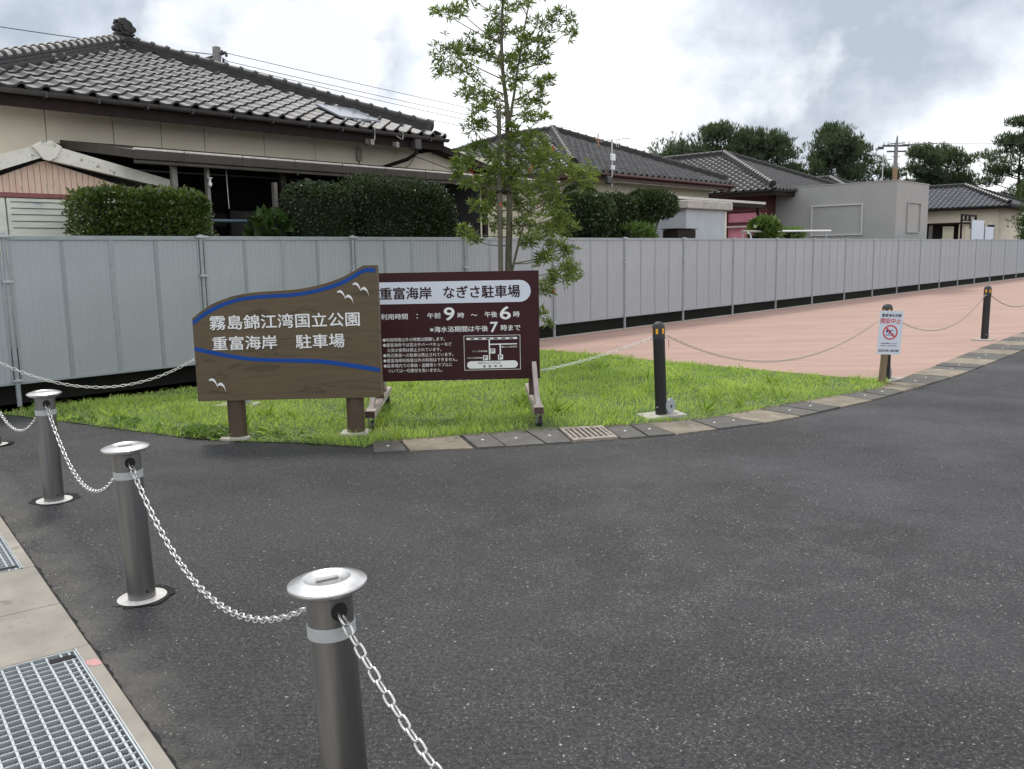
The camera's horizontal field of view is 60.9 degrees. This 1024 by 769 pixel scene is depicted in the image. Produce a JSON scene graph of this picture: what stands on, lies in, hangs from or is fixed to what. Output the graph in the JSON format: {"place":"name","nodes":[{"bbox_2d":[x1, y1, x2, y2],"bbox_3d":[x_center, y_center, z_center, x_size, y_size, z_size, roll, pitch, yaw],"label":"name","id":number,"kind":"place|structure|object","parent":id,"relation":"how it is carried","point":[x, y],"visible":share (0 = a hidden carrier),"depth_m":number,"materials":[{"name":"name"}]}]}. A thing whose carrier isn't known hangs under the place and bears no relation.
{"place":"outdoors","nodes":[
{"label":"outdoors","id":0,"kind":"place"},
{"bbox_2d":[0,515,179,768],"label":"pavement","id":1,"kind":"structure","parent":0,"point":[38,620],"depth_m":3.62,"materials":[{"name":"concrete"}]},
{"bbox_2d":[0,533,22,572],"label":"steel grating","id":2,"kind":"object","parent":1,"relation":"on","point":[9,561],"visible":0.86,"depth_m":4.56,"materials":[{"name":"silver metal"}]},
{"bbox_2d":[0,648,153,768],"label":"steel grating","id":3,"kind":"object","parent":1,"relation":"on","point":[44,695],"visible":1,"depth_m":2.95,"materials":[{"name":"silver metal"}]},
{"bbox_2d":[0,349,891,446],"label":"lawn","id":4,"kind":"structure","parent":0,"point":[10,408],"depth_m":9.08,"materials":[{"name":"plant"}]},
{"bbox_2d":[24,404,318,442],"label":"broad weeds","id":5,"kind":"object","parent":4,"relation":"on","point":[218,430],"visible":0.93,"depth_m":7.81,"materials":[{"name":"green plant"}]},
{"bbox_2d":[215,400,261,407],"bbox_3d":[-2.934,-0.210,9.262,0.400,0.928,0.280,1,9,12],"label":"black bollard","id":6,"kind":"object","parent":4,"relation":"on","point":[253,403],"visible":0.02,"depth_m":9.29,"materials":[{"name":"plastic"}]},
{"bbox_2d":[0,358,194,388],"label":"chain","id":7,"kind":"object","parent":6,"relation":"hanging from","point":[175,369],"visible":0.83,"depth_m":8.89,"materials":[{"name":"grey metal"}]},
{"bbox_2d":[192,265,382,441],"bbox_3d":[-1.927,-0.267,7.573,1.574,1.504,0.240,-2,9,-6],"label":"wooden sign","id":8,"kind":"object","parent":4,"relation":"on","point":[321,341],"visible":1,"depth_m":7.49,"materials":[{"name":"brown wood"}]},
{"bbox_2d":[31,353,827,437],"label":"weeds","id":9,"kind":"object","parent":4,"relation":"on","point":[519,401],"visible":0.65,"depth_m":8.67,"materials":[{"name":"green plant"}]},
{"bbox_2d":[365,270,543,429],"bbox_3d":[-0.546,-0.392,8.467,1.628,1.399,1.484,-1,8,-2],"label":"notice board","id":10,"kind":"object","parent":4,"relation":"on","point":[471,325],"visible":1,"depth_m":8.38,"materials":[{"name":"brown wood"}]},
{"bbox_2d":[496,109,510,270],"bbox_3d":[-0.101,-2.054,12.373,0.254,3.580,0.149,-4,9,-18],"label":"support stake","id":11,"kind":"object","parent":4,"relation":"on","point":[499,192],"visible":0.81,"depth_m":12.26,"materials":[{"name":"brown wood"}]},
{"bbox_2d":[427,0,601,329],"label":"young tree","id":12,"kind":"object","parent":4,"relation":"on","point":[542,152],"visible":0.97,"depth_m":12.16,"materials":[{"name":"green plant"}]},
{"bbox_2d":[636,322,686,419],"bbox_3d":[1.400,-0.134,8.239,0.400,0.928,0.280,-6,9,-14],"label":"black bollard","id":13,"kind":"object","parent":4,"relation":"on","point":[664,405],"visible":0.98,"depth_m":8.21,"materials":[{"name":"plastic"}]},
{"bbox_2d":[441,336,652,380],"bbox_3d":[-0.760,-0.268,8.729,4.362,0.471,0.027,1,9,14],"label":"chain","id":14,"kind":"object","parent":13,"relation":"hanging from","point":[584,359],"visible":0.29,"depth_m":8.36,"materials":[{"name":"grey metal"}]},
{"bbox_2d":[876,311,903,383],"bbox_3d":[4.311,-0.415,10.000,0.268,0.866,0.088,1,8,0],"label":"warning sign","id":15,"kind":"object","parent":4,"relation":"on","point":[890,332],"visible":1,"depth_m":9.94,"materials":[{"name":"white plastic"}]},
{"bbox_2d":[0,350,1023,768],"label":"road","id":16,"kind":"structure","parent":0,"point":[514,608],"depth_m":4.09,"materials":[{"name":"grey asphalt"}]},
{"bbox_2d":[0,436,13,445],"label":"steel bollard","id":17,"kind":"object","parent":16,"relation":"on","point":[2,443],"visible":0.96,"depth_m":7.55,"materials":[{"name":"metal"}]},
{"bbox_2d":[0,411,35,432],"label":"chain","id":18,"kind":"object","parent":17,"relation":"hanging from","point":[19,430],"visible":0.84,"depth_m":6.43,"materials":[{"name":"silver metal"}]},
{"bbox_2d":[26,389,80,505],"bbox_3d":[-3.028,0.410,5.716,0.292,0.752,0.308,5,10,33],"label":"steel bollard","id":19,"kind":"object","parent":16,"relation":"on","point":[51,470],"visible":0.99,"depth_m":5.66,"materials":[{"name":"metal"}]},
{"bbox_2d":[45,404,113,493],"bbox_3d":[-2.396,0.404,4.843,0.024,0.347,2.025,-7,11,-36],"label":"chain","id":20,"kind":"object","parent":19,"relation":"hanging from","point":[96,491],"visible":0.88,"depth_m":5.05,"materials":[{"name":"silver metal"}]},
{"bbox_2d":[100,441,175,608],"bbox_3d":[-1.730,0.640,4.022,0.283,0.754,0.300,-6,10,-28],"label":"steel bollard","id":21,"kind":"object","parent":16,"relation":"on","point":[143,589],"visible":1,"depth_m":3.97,"materials":[{"name":"metal"}]},
{"bbox_2d":[128,463,305,623],"bbox_3d":[-1.118,0.618,3.153,0.025,0.318,2.016,-7,11,-36],"label":"chain","id":22,"kind":"object","parent":21,"relation":"hanging from","point":[272,619],"visible":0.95,"depth_m":3.17,"materials":[{"name":"silver metal"}]},
{"bbox_2d":[287,567,367,768],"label":"steel bollard","id":23,"kind":"object","parent":16,"relation":"on","point":[325,595],"visible":0.98,"depth_m":2.26,"materials":[{"name":"metal"}]},
{"bbox_2d":[337,613,442,768],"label":"chain","id":24,"kind":"object","parent":23,"relation":"hanging from","point":[393,706],"visible":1,"depth_m":2.06,"materials":[{"name":"silver metal"}]},
{"bbox_2d":[1,378,1015,768],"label":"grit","id":25,"kind":"object","parent":16,"relation":"on","point":[171,676],"visible":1,"depth_m":3.94,"materials":[{"name":"stone"}]},
{"bbox_2d":[559,425,617,442],"bbox_3d":[0.659,0.423,7.524,0.396,0.022,0.550,-2,9,-9],"label":"iron grating","id":26,"kind":"object","parent":16,"relation":"on","point":[586,433],"visible":1,"depth_m":7.49,"materials":[{"name":"beige metal"}]},
{"bbox_2d":[373,332,1023,452],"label":"stone curb","id":27,"kind":"object","parent":16,"relation":"on","point":[979,358],"visible":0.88,"depth_m":8.00,"materials":[{"name":"grey stone"}]},
{"bbox_2d":[377,381,901,444],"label":"stones","id":28,"kind":"object","parent":27,"relation":"on","point":[864,391],"visible":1,"depth_m":8.01,"materials":[{"name":"grey stone"}]},
{"bbox_2d":[0,0,1023,227],"label":"sky","id":29,"kind":"structure","parent":0,"point":[952,71],"materials":[{"name":"white"}]},
{"bbox_2d":[662,228,696,237],"bbox_3d":[3.965,-2.639,20.665,0.440,2.090,0.840,7,11,42],"label":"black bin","id":30,"kind":"object","parent":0,"point":[680,233],"visible":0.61,"depth_m":20.29,"materials":[{"name":"black plastic"}]},
{"bbox_2d":[540,278,1023,378],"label":"path","id":31,"kind":"structure","parent":0,"point":[784,333],"depth_m":15.89,"materials":[{"name":"pink concrete"}]},
{"bbox_2d":[869,304,904,384],"bbox_3d":[4.406,-0.487,10.247,0.400,0.928,0.280,-9,12,-39],"label":"black bollard","id":32,"kind":"object","parent":31,"relation":"on","point":[887,307],"visible":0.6,"depth_m":10.23,"materials":[{"name":"plastic"}]},
{"bbox_2d":[666,318,879,362],"bbox_3d":[2.913,-0.444,9.228,3.510,0.400,0.025,-7,10,-34],"label":"chain","id":33,"kind":"object","parent":32,"relation":"hanging from","point":[767,360],"visible":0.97,"depth_m":9.10,"materials":[{"name":"grey metal"}]},
{"bbox_2d":[903,294,985,330],"bbox_3d":[6.135,-0.971,12.317,0.025,0.377,5.348,6,11,38],"label":"chain","id":34,"kind":"object","parent":32,"relation":"hanging from","point":[946,327],"visible":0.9,"depth_m":12.42,"materials":[{"name":"grey metal"}]},
{"bbox_2d":[972,286,994,340],"bbox_3d":[7.881,-1.177,14.468,0.280,0.928,0.480,6,9,39],"label":"black bollard","id":35,"kind":"object","parent":31,"relation":"on","point":[986,314],"visible":0.98,"depth_m":14.42,"materials":[{"name":"plastic"}]},
{"bbox_2d":[991,296,1023,306],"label":"chain","id":36,"kind":"object","parent":35,"relation":"hanging from","point":[1006,304],"visible":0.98,"depth_m":15.49,"materials":[{"name":"grey metal"}]},
{"bbox_2d":[926,183,1023,238],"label":"tiled house","id":37,"kind":"structure","parent":0,"point":[949,205],"depth_m":50.75,"materials":[{"name":"paint"}]},
{"bbox_2d":[942,226,953,238],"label":"door","id":38,"kind":"structure","parent":37,"relation":"in","point":[948,231],"depth_m":51.24,"materials":[{"name":"beige wood"}]},
{"label":"ground","id":39,"kind":"structure","parent":0,"visible":0},
{"bbox_2d":[0,140,169,346],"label":"garden shed","id":40,"kind":"structure","parent":39,"relation":"on","point":[47,172],"depth_m":10.74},
{"bbox_2d":[60,180,219,297],"bbox_3d":[-4.564,-1.254,10.915,0.670,2.525,1.944,7,11,42],"label":"clipped hedge","id":41,"kind":"object","parent":39,"relation":"on","point":[146,214],"visible":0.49,"depth_m":10.52,"materials":[{"name":"green plant"}]},
{"bbox_2d":[205,46,227,62],"bbox_3d":[-9.115,-6.398,27.332,0.921,8.020,0.240,-1,8,0],"label":"utility pole","id":42,"kind":"object","parent":39,"relation":"on","point":[218,52],"visible":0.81,"depth_m":26.70,"materials":[{"name":"concrete"}]},
{"bbox_2d":[0,26,212,54],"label":"overhead line","id":43,"kind":"object","parent":42,"relation":"on","point":[77,37],"visible":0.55,"depth_m":26.67,"materials":[{"name":"black"}]},
{"bbox_2d":[227,53,709,153],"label":"overhead lines","id":44,"kind":"object","parent":42,"relation":"attached to","point":[401,100],"visible":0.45,"depth_m":33.07,"materials":[{"name":"black rubber"}]},
{"bbox_2d":[241,204,298,236],"bbox_3d":[-3.377,-1.405,12.465,0.767,2.325,0.905,7,11,42],"label":"potted shrub","id":45,"kind":"object","parent":39,"relation":"on","point":[263,221],"visible":0.54,"depth_m":12.14,"materials":[{"name":"green plant"}]},
{"bbox_2d":[0,17,559,323],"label":"tiled house","id":46,"kind":"structure","parent":39,"relation":"on","point":[236,145],"depth_m":13.65,"materials":[{"name":"tile"}]},
{"bbox_2d":[158,204,220,323],"bbox_3d":[-5.644,-1.989,15.040,0.060,2.200,1.410,7,11,42],"label":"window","id":47,"kind":"structure","parent":46,"relation":"in","point":[215,209],"depth_m":15.36,"materials":[{"name":"black glass"}]},
{"bbox_2d":[225,206,272,288],"bbox_3d":[-4.603,-2.176,16.173,0.060,2.200,1.410,7,11,42],"label":"window","id":48,"kind":"structure","parent":46,"relation":"in","point":[235,212],"depth_m":15.68,"materials":[{"name":"black glass"}]},
{"bbox_2d":[315,103,380,122],"bbox_3d":[-2.876,-4.762,15.266,0.700,0.320,0.870,7,11,42],"label":"solar panel","id":49,"kind":"object","parent":46,"relation":"on","point":[349,113],"visible":1,"depth_m":15.18,"materials":[{"name":"white glass"}]},
{"bbox_2d":[277,169,458,281],"bbox_3d":[-2.108,-1.872,13.569,0.803,2.877,3.295,7,11,42],"label":"clipped hedge","id":50,"kind":"object","parent":39,"relation":"on","point":[420,208],"visible":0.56,"depth_m":13.13,"materials":[{"name":"green plant"}]},
{"bbox_2d":[0,273,1023,405],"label":"wall","id":51,"kind":"structure","parent":39,"relation":"on","point":[184,374],"depth_m":17.09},
{"bbox_2d":[551,188,618,237],"bbox_3d":[1.573,-2.690,18.480,1.148,2.919,1.791,7,11,42],"label":"camellia bush","id":52,"kind":"object","parent":39,"relation":"on","point":[595,213],"visible":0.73,"depth_m":17.94,"materials":[{"name":"green plant"}]},
{"bbox_2d":[561,179,642,237],"bbox_3d":[2.076,-2.972,19.398,1.970,3.192,1.286,-5,9,-26],"label":"camellia bush","id":53,"kind":"object","parent":39,"relation":"on","point":[626,204],"visible":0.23,"depth_m":19.00,"materials":[{"name":"green plant"}]},
{"bbox_2d":[453,125,765,237],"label":"tiled house","id":54,"kind":"structure","parent":39,"relation":"on","point":[635,168],"depth_m":26.04,"materials":[{"name":"tile"}]},
{"bbox_2d":[593,133,630,190],"bbox_3d":[2.686,-5.915,23.247,0.320,1.467,1.654,7,11,42],"label":"tv antenna","id":55,"kind":"object","parent":54,"relation":"attached to","point":[608,179],"visible":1,"depth_m":23.17,"materials":[{"name":"metal"}]},
{"bbox_2d":[612,219,658,237],"bbox_3d":[2.715,-3.265,18.923,0.897,0.755,1.254,7,11,42],"label":"bush","id":56,"kind":"object","parent":39,"relation":"on","point":[636,229],"visible":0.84,"depth_m":18.68,"materials":[{"name":"green plant"}]},
{"bbox_2d":[629,187,680,235],"bbox_3d":[3.185,-3.037,20.227,1.139,3.036,1.695,7,11,42],"label":"camellia bush","id":57,"kind":"object","parent":39,"relation":"on","point":[655,205],"visible":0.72,"depth_m":19.68,"materials":[{"name":"green plant"}]},
{"bbox_2d":[642,130,715,156],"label":"pine tree","id":58,"kind":"object","parent":39,"relation":"on","point":[677,149],"visible":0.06,"depth_m":67.15,"materials":[{"name":"green plant"}]},
{"bbox_2d":[654,200,732,237],"bbox_3d":[4.172,-3.361,23.113,2.820,2.790,2.871,7,11,42],"label":"concrete hut","id":59,"kind":"object","parent":39,"relation":"on","point":[706,219],"visible":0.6,"depth_m":21.69,"materials":[{"name":"grey concrete"}]},
{"bbox_2d":[686,118,754,156],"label":"pine tree","id":60,"kind":"object","parent":39,"relation":"on","point":[716,132],"visible":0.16,"depth_m":67.83,"materials":[{"name":"green plant"}]},
{"bbox_2d":[722,124,775,161],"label":"pine tree","id":61,"kind":"object","parent":39,"relation":"on","point":[751,140],"visible":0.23,"depth_m":66.48,"materials":[{"name":"green plant"}]},
{"bbox_2d":[664,150,838,237],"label":"tiled house","id":62,"kind":"structure","parent":39,"relation":"on","point":[753,179],"depth_m":33.22,"materials":[{"name":"tile"}]},
{"bbox_2d":[741,230,761,237],"bbox_3d":[6.537,-3.081,23.358,0.105,2.080,1.500,7,11,42],"label":"handrail","id":63,"kind":"object","parent":39,"relation":"on","point":[749,232],"visible":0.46,"depth_m":22.93,"materials":[{"name":"white metal"}]},
{"bbox_2d":[744,213,783,238],"bbox_3d":[6.912,-3.423,23.897,0.906,2.585,1.459,7,11,42],"label":"climbing bush","id":64,"kind":"object","parent":39,"relation":"on","point":[767,225],"visible":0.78,"depth_m":23.49,"materials":[{"name":"green plant"}]},
{"bbox_2d":[539,277,1023,339],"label":"path edge","id":65,"kind":"object","parent":39,"relation":"on","point":[747,312],"visible":0.4,"depth_m":21.30,"materials":[{"name":"concrete"}]},
{"bbox_2d":[0,233,1023,406],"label":"metal fence","id":66,"kind":"object","parent":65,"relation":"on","point":[110,289],"visible":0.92,"depth_m":12.36,"materials":[{"name":"metal"}]},
{"bbox_2d":[760,127,803,170],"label":"pine tree","id":67,"kind":"object","parent":39,"relation":"on","point":[783,152],"visible":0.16,"depth_m":67.18,"materials":[{"name":"green plant"}]},
{"bbox_2d":[781,226,807,238],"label":"shrub","id":68,"kind":"object","parent":39,"relation":"on","point":[793,235],"visible":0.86,"depth_m":24.64,"materials":[{"name":"green plant"}]},
{"bbox_2d":[781,159,812,174],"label":"pine tree","id":69,"kind":"object","parent":39,"relation":"on","point":[803,170],"visible":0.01,"depth_m":69.52,"materials":[{"name":"green plant"}]},
{"bbox_2d":[777,230,830,238],"bbox_3d":[8.449,-3.409,25.173,0.056,2.128,3.601,7,11,42],"label":"white pipe","id":70,"kind":"object","parent":39,"relation":"on","point":[826,231],"visible":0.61,"depth_m":25.09,"materials":[{"name":"metal"}]},
{"bbox_2d":[800,119,872,181],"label":"pine tree","id":71,"kind":"object","parent":39,"relation":"on","point":[840,148],"visible":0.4,"depth_m":65.59,"materials":[{"name":"green plant"}]},
{"bbox_2d":[775,179,929,238],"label":"grey building","id":72,"kind":"structure","parent":39,"relation":"on","point":[890,209],"depth_m":31.17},
{"bbox_2d":[833,139,890,181],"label":"pine tree","id":73,"kind":"object","parent":39,"relation":"on","point":[867,159],"visible":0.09,"depth_m":67.37,"materials":[{"name":"green plant"}]},
{"bbox_2d":[816,175,929,209],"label":"tiled house","id":74,"kind":"structure","parent":39,"relation":"on","point":[834,178],"depth_m":48.99,"materials":[{"name":"tile"}]},
{"bbox_2d":[873,157,891,180],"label":"tv antenna","id":75,"kind":"object","parent":74,"relation":"on","point":[883,160],"visible":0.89,"depth_m":43.87,"materials":[{"name":"metal"}]},
{"bbox_2d":[866,164,907,181],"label":"pine tree","id":76,"kind":"object","parent":39,"relation":"on","point":[887,173],"visible":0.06,"depth_m":65.67,"materials":[{"name":"green plant"}]},
{"bbox_2d":[878,135,937,179],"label":"utility pole","id":77,"kind":"object","parent":39,"relation":"on","point":[894,176],"visible":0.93,"depth_m":48.62,"materials":[{"name":"concrete"}]},
{"bbox_2d":[942,143,1013,143],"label":"overhead line","id":78,"kind":"object","parent":77,"relation":"attached to","point":[974,143],"visible":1,"depth_m":48.99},
{"bbox_2d":[902,140,952,184],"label":"pine tree","id":79,"kind":"object","parent":39,"relation":"on","point":[918,172],"visible":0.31,"depth_m":67.71,"materials":[{"name":"green plant"}]},
{"bbox_2d":[922,140,980,185],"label":"pine tree","id":80,"kind":"object","parent":39,"relation":"on","point":[959,161],"visible":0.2,"depth_m":68.22,"materials":[{"name":"green plant"}]},
{"bbox_2d":[939,168,980,185],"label":"pine tree","id":81,"kind":"object","parent":39,"relation":"on","point":[969,169],"depth_m":71.39,"materials":[{"name":"green plant"}]},
{"bbox_2d":[959,214,976,238],"bbox_3d":[20.825,-6.252,39.817,0.080,3.000,2.320,7,11,42],"label":"timber gate frame","id":82,"kind":"object","parent":39,"relation":"on","point":[965,219],"visible":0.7,"depth_m":38.93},
{"bbox_2d":[970,220,983,238],"bbox_3d":[21.046,-6.066,39.494,0.090,2.720,1.900,7,11,42],"label":"white board","id":83,"kind":"object","parent":39,"relation":"on","point":[977,230],"visible":0.4,"depth_m":39.22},
{"bbox_2d":[984,227,993,238],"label":"white board","id":84,"kind":"object","parent":39,"relation":"on","point":[988,232],"visible":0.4,"depth_m":40.68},
{"bbox_2d":[964,114,1023,238],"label":"pine tree","id":85,"kind":"object","parent":39,"relation":"on","point":[996,168],"visible":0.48,"depth_m":64.40,"materials":[{"name":"green plant"}]},
{"bbox_2d":[1003,174,1023,238],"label":"pine tree","id":86,"kind":"object","parent":39,"relation":"on","point":[1020,190],"visible":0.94,"depth_m":47.21,"materials":[{"name":"green plant"}]}
]}

